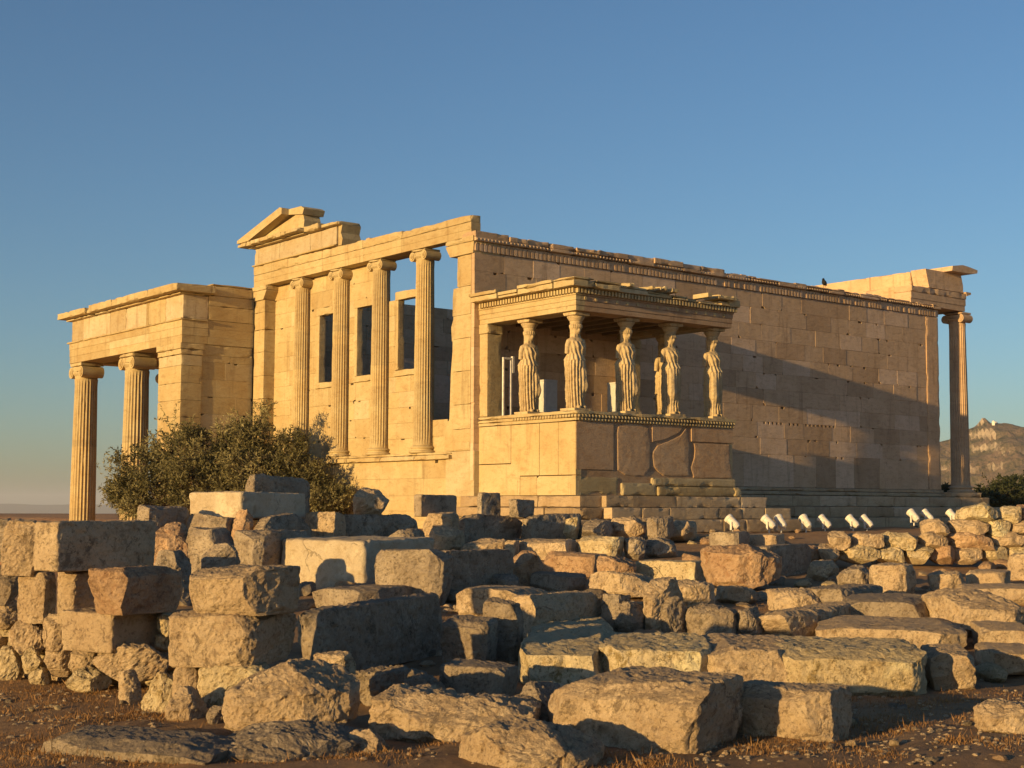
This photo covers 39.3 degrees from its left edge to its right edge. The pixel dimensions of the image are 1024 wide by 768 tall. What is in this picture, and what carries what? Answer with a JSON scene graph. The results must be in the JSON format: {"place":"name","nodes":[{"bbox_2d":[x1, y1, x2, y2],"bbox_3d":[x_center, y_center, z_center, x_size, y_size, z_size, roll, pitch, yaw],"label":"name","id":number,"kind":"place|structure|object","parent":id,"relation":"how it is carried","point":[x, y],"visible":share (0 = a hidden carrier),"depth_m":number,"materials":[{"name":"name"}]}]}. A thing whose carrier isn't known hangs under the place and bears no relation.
{"place":"outdoors","nodes":[
{"label":"outdoors","id":0,"kind":"place"},
{"bbox_2d":[0,504,118,513],"bbox_3d":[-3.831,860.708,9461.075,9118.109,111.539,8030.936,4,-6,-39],"label":"hills","id":1,"kind":"structure","parent":0,"point":[33,508],"depth_m":9055.64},
{"bbox_2d":[414,494,456,516],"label":"stone block","id":2,"kind":"object","parent":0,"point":[424,505],"depth_m":30.27,"materials":[{"name":"grey stone"}]},
{"bbox_2d":[0,513,1023,767],"bbox_3d":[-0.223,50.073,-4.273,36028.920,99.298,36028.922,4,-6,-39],"label":"ground","id":3,"kind":"structure","parent":0,"point":[446,757],"depth_m":10.27,"materials":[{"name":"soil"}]},
{"bbox_2d":[0,645,23,679],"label":"rubble stone","id":4,"kind":"object","parent":3,"relation":"on","point":[11,667],"visible":0.88,"depth_m":12.93,"materials":[{"name":"stone"}]},
{"bbox_2d":[8,620,44,654],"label":"rubble stone","id":5,"kind":"object","parent":4,"relation":"on","point":[23,637],"visible":0.77,"depth_m":12.91,"materials":[{"name":"beige stone"}]},
{"bbox_2d":[17,571,56,623],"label":"stone block","id":6,"kind":"structure","parent":5,"relation":"on","point":[36,602],"depth_m":12.94,"materials":[{"name":"beige stone"}]},
{"bbox_2d":[1,518,37,576],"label":"stone block","id":7,"kind":"structure","parent":6,"relation":"on","point":[17,552],"depth_m":12.93,"materials":[{"name":"beige stone"}]},
{"bbox_2d":[44,647,71,676],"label":"rubble stone","id":8,"kind":"object","parent":3,"relation":"on","point":[57,662],"visible":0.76,"depth_m":12.73,"materials":[{"name":"beige stone"}]},
{"bbox_2d":[42,613,62,651],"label":"rubble stone","id":9,"kind":"object","parent":8,"relation":"on","point":[52,636],"visible":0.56,"depth_m":12.74,"materials":[{"name":"beige stone"}]},
{"bbox_2d":[56,571,94,623],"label":"stone block","id":10,"kind":"structure","parent":9,"relation":"on","point":[74,590],"depth_m":12.63,"materials":[{"name":"beige stone"}]},
{"bbox_2d":[33,519,155,571],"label":"stone block","id":11,"kind":"structure","parent":10,"relation":"on","point":[72,546],"depth_m":12.62,"materials":[{"name":"beige stone"}]},
{"bbox_2d":[65,666,111,692],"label":"rubble stone","id":12,"kind":"object","parent":3,"relation":"on","point":[87,679],"visible":0.91,"depth_m":12.25,"materials":[{"name":"stone"}]},
{"bbox_2d":[68,651,97,672],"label":"rubble stone","id":13,"kind":"object","parent":12,"relation":"on","point":[80,659],"visible":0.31,"depth_m":12.50,"materials":[{"name":"beige stone"}]},
{"bbox_2d":[61,607,161,653],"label":"stone block","id":14,"kind":"structure","parent":13,"relation":"on","point":[90,629],"depth_m":12.17,"materials":[{"name":"beige stone"}]},
{"bbox_2d":[88,565,181,615],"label":"stone block","id":15,"kind":"structure","parent":14,"relation":"on","point":[140,589],"depth_m":12.03,"materials":[{"name":"stone"}]},
{"bbox_2d":[118,669,141,704],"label":"rubble stone","id":16,"kind":"object","parent":3,"relation":"on","point":[129,692],"visible":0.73,"depth_m":11.67,"materials":[{"name":"beige stone"}]},
{"bbox_2d":[92,642,168,681],"bbox_3d":[-3.222,2.354,12.153,0.662,0.338,0.312,5,-2,6],"label":"rubble stone","id":17,"kind":"object","parent":3,"relation":"on","point":[145,661],"visible":0.78,"depth_m":12.03,"materials":[{"name":"beige stone"}]},
{"bbox_2d":[41,725,235,764],"bbox_3d":[-2.357,2.403,9.256,1.407,0.287,0.703,-2,-6,24],"label":"stone slab","id":18,"kind":"object","parent":3,"relation":"on","point":[141,744],"depth_m":9.06,"materials":[{"name":"grey stone"}]},
{"bbox_2d":[141,672,172,713],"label":"rubble stone","id":19,"kind":"object","parent":3,"relation":"on","point":[158,695],"visible":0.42,"depth_m":11.27,"materials":[{"name":"stone"}]},
{"bbox_2d":[136,505,189,531],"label":"stone block","id":20,"kind":"object","parent":3,"relation":"on","point":[160,516],"depth_m":23.80,"materials":[{"name":"grey stone"}]},
{"bbox_2d":[154,522,187,563],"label":"rubble stone","id":21,"kind":"object","parent":3,"relation":"on","point":[171,536],"visible":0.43,"depth_m":21.69,"materials":[{"name":"stone"}]},
{"bbox_2d":[154,550,191,605],"bbox_3d":[-4.552,2.631,19.309,0.567,0.819,0.696,-3,-3,17],"label":"rubble stone","id":22,"kind":"object","parent":3,"relation":"on","point":[178,560],"visible":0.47,"depth_m":19.16,"materials":[{"name":"grey stone"}]},
{"bbox_2d":[164,685,206,720],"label":"rubble stone","id":23,"kind":"object","parent":3,"relation":"on","point":[186,703],"visible":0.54,"depth_m":10.66,"materials":[{"name":"beige stone"}]},
{"bbox_2d":[185,527,233,573],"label":"stone block","id":24,"kind":"object","parent":3,"relation":"on","point":[200,541],"depth_m":21.67,"materials":[{"name":"grey stone"}]},
{"bbox_2d":[187,513,233,533],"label":"stone block","id":25,"kind":"object","parent":3,"relation":"on","point":[201,520],"depth_m":23.97,"materials":[{"name":"grey stone"}]},
{"bbox_2d":[189,491,305,518],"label":"stone block","id":26,"kind":"object","parent":25,"relation":"on","point":[258,505],"depth_m":24.90,"materials":[{"name":"stone"}]},
{"bbox_2d":[200,543,240,568],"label":"rubble stone","id":27,"kind":"object","parent":3,"relation":"on","point":[220,554],"visible":0.4,"depth_m":19.95,"materials":[{"name":"grey stone"}]},
{"bbox_2d":[95,398,355,519],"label":"olive tree","id":28,"kind":"object","parent":3,"relation":"on","point":[225,452],"visible":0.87,"depth_m":44.26,"materials":[{"name":"green plant"}]},
{"bbox_2d":[197,662,269,705],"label":"stone block","id":29,"kind":"object","parent":3,"relation":"on","point":[215,683],"depth_m":11.00,"materials":[{"name":"stone"}]},
{"bbox_2d":[168,610,297,667],"bbox_3d":[-2.206,2.008,11.434,0.769,0.446,0.860,-2,-5,19],"label":"stone block","id":30,"kind":"object","parent":29,"relation":"on","point":[206,640],"depth_m":11.08,"materials":[{"name":"beige stone"}]},
{"bbox_2d":[189,564,300,615],"bbox_3d":[-2.112,1.628,11.368,0.812,0.389,0.785,-3,-6,24],"label":"stone block","id":31,"kind":"object","parent":30,"relation":"on","point":[251,590],"depth_m":11.07,"materials":[{"name":"beige stone"}]},
{"bbox_2d":[233,529,308,565],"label":"stone block","id":32,"kind":"object","parent":3,"relation":"on","point":[261,547],"depth_m":21.73,"materials":[{"name":"grey stone"}]},
{"bbox_2d":[245,473,309,520],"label":"stone block","id":33,"kind":"object","parent":3,"relation":"on","point":[261,482],"depth_m":26.22,"materials":[{"name":"grey stone"}]},
{"bbox_2d":[254,513,312,536],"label":"stone block","id":34,"kind":"object","parent":3,"relation":"on","point":[289,521],"depth_m":24.20,"materials":[{"name":"grey stone"}]},
{"bbox_2d":[222,658,359,731],"bbox_3d":[-1.537,2.247,10.109,0.909,0.617,0.662,-1,-1,13],"label":"boulder","id":35,"kind":"object","parent":3,"relation":"on","point":[315,690],"visible":0.74,"depth_m":9.90,"materials":[{"name":"beige stone"}]},
{"bbox_2d":[226,719,360,762],"bbox_3d":[-1.464,2.397,9.340,0.896,0.383,1.051,-5,-7,44],"label":"rubble stone","id":36,"kind":"object","parent":3,"relation":"on","point":[274,740],"visible":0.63,"depth_m":9.09,"materials":[{"name":"grey stone"}]},
{"bbox_2d":[306,511,345,536],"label":"stone block","id":37,"kind":"object","parent":3,"relation":"on","point":[325,524],"depth_m":25.60,"materials":[{"name":"beige stone"}]},
{"bbox_2d":[281,536,433,589],"bbox_3d":[-2.383,2.794,22.397,1.662,0.816,2.036,-2,-6,30],"label":"stone block","id":38,"kind":"object","parent":3,"relation":"on","point":[324,562],"depth_m":21.54,"materials":[{"name":"stone"}]},
{"bbox_2d":[312,582,411,607],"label":"stone slab","id":39,"kind":"structure","parent":3,"relation":"on","point":[343,595],"depth_m":18.70,"materials":[{"name":"grey stone"}]},
{"bbox_2d":[347,728,385,752],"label":"rubble stone","id":40,"kind":"object","parent":3,"relation":"on","point":[370,739],"visible":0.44,"depth_m":9.29,"materials":[{"name":"beige stone"}]},
{"bbox_2d":[299,592,442,670],"bbox_3d":[-1.290,2.405,13.893,0.202,0.671,2.876,-3,-6,22],"label":"stone block","id":41,"kind":"object","parent":3,"relation":"on","point":[370,633],"depth_m":13.71,"materials":[{"name":"grey stone"}]},
{"bbox_2d":[344,514,417,536],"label":"stone block","id":42,"kind":"object","parent":3,"relation":"on","point":[373,525],"depth_m":27.57,"materials":[{"name":"grey stone"}]},
{"bbox_2d":[352,487,388,515],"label":"boulder","id":43,"kind":"object","parent":42,"relation":"on","point":[366,500],"visible":0.86,"depth_m":27.62,"materials":[{"name":"beige stone"}]},
{"bbox_2d":[355,665,407,705],"bbox_3d":[-1.053,2.462,11.623,0.491,0.320,0.414,-5,-4,19],"label":"rubble stone","id":44,"kind":"object","parent":3,"relation":"on","point":[374,681],"visible":0.47,"depth_m":11.48,"materials":[{"name":"grey stone"}]},
{"bbox_2d":[374,549,453,604],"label":"stone block","id":45,"kind":"object","parent":3,"relation":"on","point":[423,571],"depth_m":19.47,"materials":[{"name":"grey stone"}]},
{"bbox_2d":[429,525,464,550],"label":"rubble stone","id":46,"kind":"object","parent":3,"relation":"on","point":[446,537],"visible":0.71,"depth_m":29.25,"materials":[{"name":"beige stone"}]},
{"bbox_2d":[368,683,540,742],"bbox_3d":[-0.369,2.367,10.042,1.175,0.463,0.887,1,-8,17],"label":"boulder","id":47,"kind":"object","parent":3,"relation":"on","point":[408,713],"visible":0.57,"depth_m":9.79,"materials":[{"name":"beige stone"}]},
{"bbox_2d":[440,614,497,663],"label":"stone block","id":48,"kind":"object","parent":3,"relation":"on","point":[468,636],"depth_m":13.88,"materials":[{"name":"grey stone"}]},
{"bbox_2d":[442,548,513,590],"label":"stone block","id":49,"kind":"object","parent":3,"relation":"on","point":[475,567],"depth_m":20.66,"materials":[{"name":"grey stone"}]},
{"bbox_2d":[439,658,519,695],"bbox_3d":[-0.270,2.449,11.702,0.589,0.354,0.457,0,-3,21],"label":"stone slab","id":50,"kind":"object","parent":3,"relation":"on","point":[472,676],"depth_m":11.53,"materials":[{"name":"grey stone"}]},
{"bbox_2d":[459,514,521,543],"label":"stone block","id":51,"kind":"object","parent":3,"relation":"on","point":[474,527],"depth_m":31.02,"materials":[{"name":"grey stone"}]},
{"bbox_2d":[456,585,549,616],"bbox_3d":[-0.103,2.786,18.221,0.928,0.437,0.935,-1,-3,26],"label":"stone slab","id":52,"kind":"object","parent":3,"relation":"on","point":[470,600],"depth_m":17.91,"materials":[{"name":"beige stone"}]},
{"bbox_2d":[483,597,523,660],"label":"stone block","id":53,"kind":"object","parent":3,"relation":"on","point":[507,615],"depth_m":14.40,"materials":[{"name":"grey stone"}]},
{"bbox_2d":[0,562,1023,767],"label":"pebbles","id":54,"kind":"object","parent":3,"relation":"on","point":[429,663],"visible":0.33,"depth_m":9.79,"materials":[{"name":"beige stone"}]},
{"bbox_2d":[57,206,999,532],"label":"temple","id":55,"kind":"structure","parent":3,"relation":"on","point":[747,402],"depth_m":45.87,"materials":[{"name":"stone"}]},
{"bbox_2d":[539,379,557,411],"bbox_3d":[0.991,0.400,39.419,0.500,1.020,0.380,4,-6,-39],"label":"metal cabinet","id":56,"kind":"object","parent":55,"relation":"on","point":[548,399],"visible":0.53,"depth_m":39.29,"materials":[{"name":"paint"}]},
{"bbox_2d":[513,550,543,586],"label":"rubble stone","id":57,"kind":"object","parent":3,"relation":"on","point":[527,563],"visible":0.48,"depth_m":21.65,"materials":[{"name":"stone"}]},
{"bbox_2d":[458,714,604,767],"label":"boulder","id":58,"kind":"object","parent":3,"relation":"on","point":[510,741],"visible":0.96,"depth_m":8.85,"materials":[{"name":"beige stone"}]},
{"bbox_2d":[520,680,560,721],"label":"rubble stone","id":59,"kind":"object","parent":3,"relation":"on","point":[542,691],"visible":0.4,"depth_m":10.23,"materials":[{"name":"grey stone"}]},
{"bbox_2d":[519,538,578,559],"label":"stone block","id":60,"kind":"object","parent":3,"relation":"on","point":[542,548],"depth_m":27.19,"materials":[{"name":"beige stone"}]},
{"bbox_2d":[522,513,580,538],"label":"stone block","id":61,"kind":"object","parent":3,"relation":"on","point":[547,526],"depth_m":31.31,"materials":[{"name":"grey stone"}]},
{"bbox_2d":[512,590,601,639],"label":"stone block","id":62,"kind":"object","parent":3,"relation":"on","point":[536,609],"depth_m":15.59,"materials":[{"name":"beige stone"}]},
{"bbox_2d":[530,571,586,591],"bbox_3d":[0.682,2.995,21.730,0.814,0.308,0.700,-2,-6,35],"label":"stone slab","id":63,"kind":"object","parent":3,"relation":"on","point":[555,581],"depth_m":21.44,"materials":[{"name":"grey stone"}]},
{"bbox_2d":[518,614,613,686],"bbox_3d":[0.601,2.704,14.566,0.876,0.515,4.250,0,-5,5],"label":"stone block","id":64,"kind":"object","parent":3,"relation":"on","point":[562,653],"depth_m":12.84,"materials":[{"name":"stone"}]},
{"bbox_2d":[543,551,606,576],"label":"stone block","id":65,"kind":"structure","parent":3,"relation":"on","point":[572,562],"depth_m":23.91,"materials":[{"name":"stone"}]},
{"bbox_2d":[578,535,623,556],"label":"stone block","id":66,"kind":"object","parent":3,"relation":"on","point":[609,545],"depth_m":27.22,"materials":[{"name":"stone"}]},
{"bbox_2d":[596,555,636,572],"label":"boulder","id":67,"kind":"object","parent":3,"relation":"on","point":[615,563],"visible":0.56,"depth_m":22.21,"materials":[{"name":"stone"}]},
{"bbox_2d":[589,571,653,597],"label":"rubble stone","id":68,"kind":"object","parent":3,"relation":"on","point":[634,584],"visible":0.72,"depth_m":20.11,"materials":[{"name":"beige stone"}]},
{"bbox_2d":[611,600,644,632],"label":"rubble stone","id":69,"kind":"object","parent":3,"relation":"on","point":[628,616],"visible":0.7,"depth_m":16.01,"materials":[{"name":"grey stone"}]},
{"bbox_2d":[611,516,645,537],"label":"rubble stone","id":70,"kind":"object","parent":3,"relation":"on","point":[627,527],"visible":0.88,"depth_m":32.03,"materials":[{"name":"beige stone"}]},
{"bbox_2d":[548,666,743,753],"bbox_3d":[0.958,2.295,10.030,1.226,0.571,1.052,-4,-6,30],"label":"stone block","id":71,"kind":"object","parent":3,"relation":"on","point":[665,710],"depth_m":9.62,"materials":[{"name":"beige stone"}]},
{"bbox_2d":[599,631,711,672],"bbox_3d":[1.327,2.598,13.273,1.026,0.494,1.718,0,-5,5],"label":"stone block","id":72,"kind":"object","parent":3,"relation":"on","point":[684,651],"depth_m":12.60,"materials":[{"name":"stone"}]},
{"bbox_2d":[647,515,674,538],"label":"rubble stone","id":73,"kind":"object","parent":3,"relation":"on","point":[660,526],"visible":0.78,"depth_m":31.63,"materials":[{"name":"grey stone"}]},
{"bbox_2d":[645,537,677,557],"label":"rubble stone","id":74,"kind":"object","parent":3,"relation":"on","point":[657,547],"visible":0.87,"depth_m":27.93,"materials":[{"name":"grey stone"}]},
{"bbox_2d":[643,576,682,631],"bbox_3d":[1.720,2.562,16.331,0.295,0.709,0.641,-2,-3,35],"label":"boulder","id":75,"kind":"object","parent":3,"relation":"on","point":[657,592],"visible":0.66,"depth_m":16.14,"materials":[{"name":"beige stone"}]},
{"bbox_2d":[635,559,705,581],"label":"stone block","id":76,"kind":"object","parent":3,"relation":"on","point":[681,569],"depth_m":22.47,"materials":[{"name":"stone"}]},
{"bbox_2d":[660,596,686,632],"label":"rubble stone","id":77,"kind":"object","parent":3,"relation":"on","point":[673,609],"visible":0.64,"depth_m":16.14,"materials":[{"name":"grey stone"}]},
{"bbox_2d":[677,579,714,609],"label":"boulder","id":78,"kind":"object","parent":3,"relation":"on","point":[695,592],"visible":0.44,"depth_m":18.93,"materials":[{"name":"beige stone"}]},
{"bbox_2d":[685,603,737,634],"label":"rubble stone","id":79,"kind":"object","parent":3,"relation":"on","point":[702,619],"visible":0.69,"depth_m":16.02,"materials":[{"name":"grey stone"}]},
{"bbox_2d":[715,585,761,603],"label":"rubble stone","id":80,"kind":"object","parent":3,"relation":"on","point":[731,594],"visible":0.9,"depth_m":19.61,"materials":[{"name":"beige stone"}]},
{"bbox_2d":[700,543,781,588],"bbox_3d":[3.451,2.800,21.780,1.222,0.751,0.965,-8,-5,33],"label":"boulder","id":81,"kind":"object","parent":3,"relation":"on","point":[747,565],"visible":0.9,"depth_m":21.43,"materials":[{"name":"stone"}]},
{"bbox_2d":[700,633,787,681],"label":"stone block","id":82,"kind":"object","parent":3,"relation":"on","point":[751,657],"depth_m":12.41,"materials":[{"name":"beige stone"}]},
{"bbox_2d":[736,605,761,635],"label":"rubble stone","id":83,"kind":"object","parent":3,"relation":"on","point":[747,622],"visible":0.72,"depth_m":16.05,"materials":[{"name":"grey stone"}]},
{"bbox_2d":[759,544,810,575],"bbox_3d":[4.645,3.022,24.541,0.380,0.566,1.934,-4,-7,35],"label":"stone slab","id":84,"kind":"object","parent":3,"relation":"on","point":[796,559],"depth_m":24.46,"materials":[{"name":"grey stone"}]},
{"bbox_2d":[766,587,821,610],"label":"rubble stone","id":85,"kind":"object","parent":3,"relation":"on","point":[782,598],"visible":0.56,"depth_m":18.80,"materials":[{"name":"beige stone"}]},
{"bbox_2d":[737,679,852,741],"bbox_3d":[1.986,2.340,10.191,0.758,0.425,0.575,-4,-8,32],"label":"stone block","id":86,"kind":"object","parent":3,"relation":"on","point":[811,711],"depth_m":9.98,"materials":[{"name":"beige stone"}]},
{"bbox_2d":[756,601,850,636],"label":"stone block","id":87,"kind":"object","parent":3,"relation":"on","point":[801,621],"depth_m":16.21,"materials":[{"name":"beige stone"}]},
{"bbox_2d":[811,583,882,602],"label":"stone block","id":88,"kind":"object","parent":3,"relation":"on","point":[830,593],"depth_m":18.87,"materials":[{"name":"grey stone"}]},
{"bbox_2d":[773,635,927,696],"bbox_3d":[3.010,2.575,12.997,1.293,0.486,1.608,0,-5,5],"label":"stone block","id":89,"kind":"object","parent":3,"relation":"on","point":[872,666],"depth_m":12.26,"materials":[{"name":"stone"}]},
{"bbox_2d":[838,544,880,564],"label":"rubble stone","id":90,"kind":"object","parent":3,"relation":"on","point":[857,554],"visible":0.73,"depth_m":25.58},
{"bbox_2d":[842,593,928,617],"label":"stone slab","id":91,"kind":"structure","parent":3,"relation":"on","point":[894,605],"depth_m":17.23,"materials":[{"name":"grey stone"}]},
{"bbox_2d":[815,615,967,648],"bbox_3d":[4.232,2.797,16.045,1.588,0.304,1.962,-1,-5,14],"label":"stone slab","id":92,"kind":"object","parent":3,"relation":"on","point":[918,632],"depth_m":15.32,"materials":[{"name":"beige stone"}]},
{"bbox_2d":[869,562,916,593],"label":"stone block","id":93,"kind":"object","parent":3,"relation":"on","point":[890,577],"depth_m":20.82,"materials":[{"name":"beige stone"}]},
{"bbox_2d":[927,570,965,590],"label":"rubble stone","id":94,"kind":"object","parent":3,"relation":"on","point":[939,579],"visible":0.73,"depth_m":21.40,"materials":[{"name":"beige stone"}]},
{"bbox_2d":[920,643,975,689],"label":"stone block","id":95,"kind":"object","parent":3,"relation":"on","point":[950,666],"depth_m":12.68,"materials":[{"name":"beige stone"}]},
{"bbox_2d":[953,547,982,564],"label":"rubble stone","id":96,"kind":"object","parent":3,"relation":"on","point":[968,556],"visible":0.85,"depth_m":26.03,"materials":[{"name":"beige stone"}]},
{"bbox_2d":[946,532,994,550],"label":"rubble stone","id":97,"kind":"object","parent":96,"relation":"on","point":[965,540],"visible":0.81,"depth_m":26.06,"materials":[{"name":"stone"}]},
{"bbox_2d":[946,519,989,534],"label":"rubble stone","id":98,"kind":"object","parent":97,"relation":"on","point":[977,527],"visible":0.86,"depth_m":26.15,"materials":[{"name":"beige stone"}]},
{"bbox_2d":[954,502,999,522],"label":"rubble stone","id":99,"kind":"object","parent":98,"relation":"on","point":[984,512],"visible":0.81,"depth_m":26.24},
{"bbox_2d":[921,588,1023,636],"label":"boulder","id":100,"kind":"object","parent":3,"relation":"on","point":[962,607],"visible":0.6,"depth_m":16.58,"materials":[{"name":"beige stone"}]},
{"bbox_2d":[966,569,1010,583],"bbox_3d":[7.291,3.011,21.930,0.621,0.343,0.562,-2,-5,35],"label":"stone slab","id":101,"kind":"object","parent":3,"relation":"on","point":[978,576],"depth_m":21.73,"materials":[{"name":"beige stone"}]},
{"bbox_2d":[956,583,1023,604],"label":"stone slab","id":102,"kind":"object","parent":3,"relation":"on","point":[1013,592],"depth_m":19.80,"materials":[{"name":"beige stone"}]},
{"bbox_2d":[970,620,1023,643],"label":"stone slab","id":103,"kind":"object","parent":3,"relation":"on","point":[996,631],"depth_m":15.09,"materials":[{"name":"beige stone"}]},
{"bbox_2d":[973,698,1023,733],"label":"rubble stone","id":104,"kind":"object","parent":3,"relation":"on","point":[999,715],"visible":0.91,"depth_m":10.26,"materials":[{"name":"beige stone"}]},
{"bbox_2d":[973,472,1023,505],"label":"bush","id":105,"kind":"object","parent":3,"relation":"on","point":[1005,483],"visible":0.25,"depth_m":91.70,"materials":[{"name":"green plant"}]},
{"bbox_2d":[974,642,1023,674],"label":"stone slab","id":106,"kind":"object","parent":3,"relation":"on","point":[1009,657],"depth_m":13.70,"materials":[{"name":"beige stone"}]},
{"bbox_2d":[0,0,1023,504],"label":"sky","id":107,"kind":"structure","parent":0,"point":[807,142],"materials":[{"name":"blue"}]},
{"bbox_2d":[940,418,1023,491],"bbox_3d":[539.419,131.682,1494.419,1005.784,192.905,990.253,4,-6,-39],"label":"hill","id":108,"kind":"structure","parent":0,"point":[995,449],"depth_m":1426.11,"materials":[{"name":"stone"}]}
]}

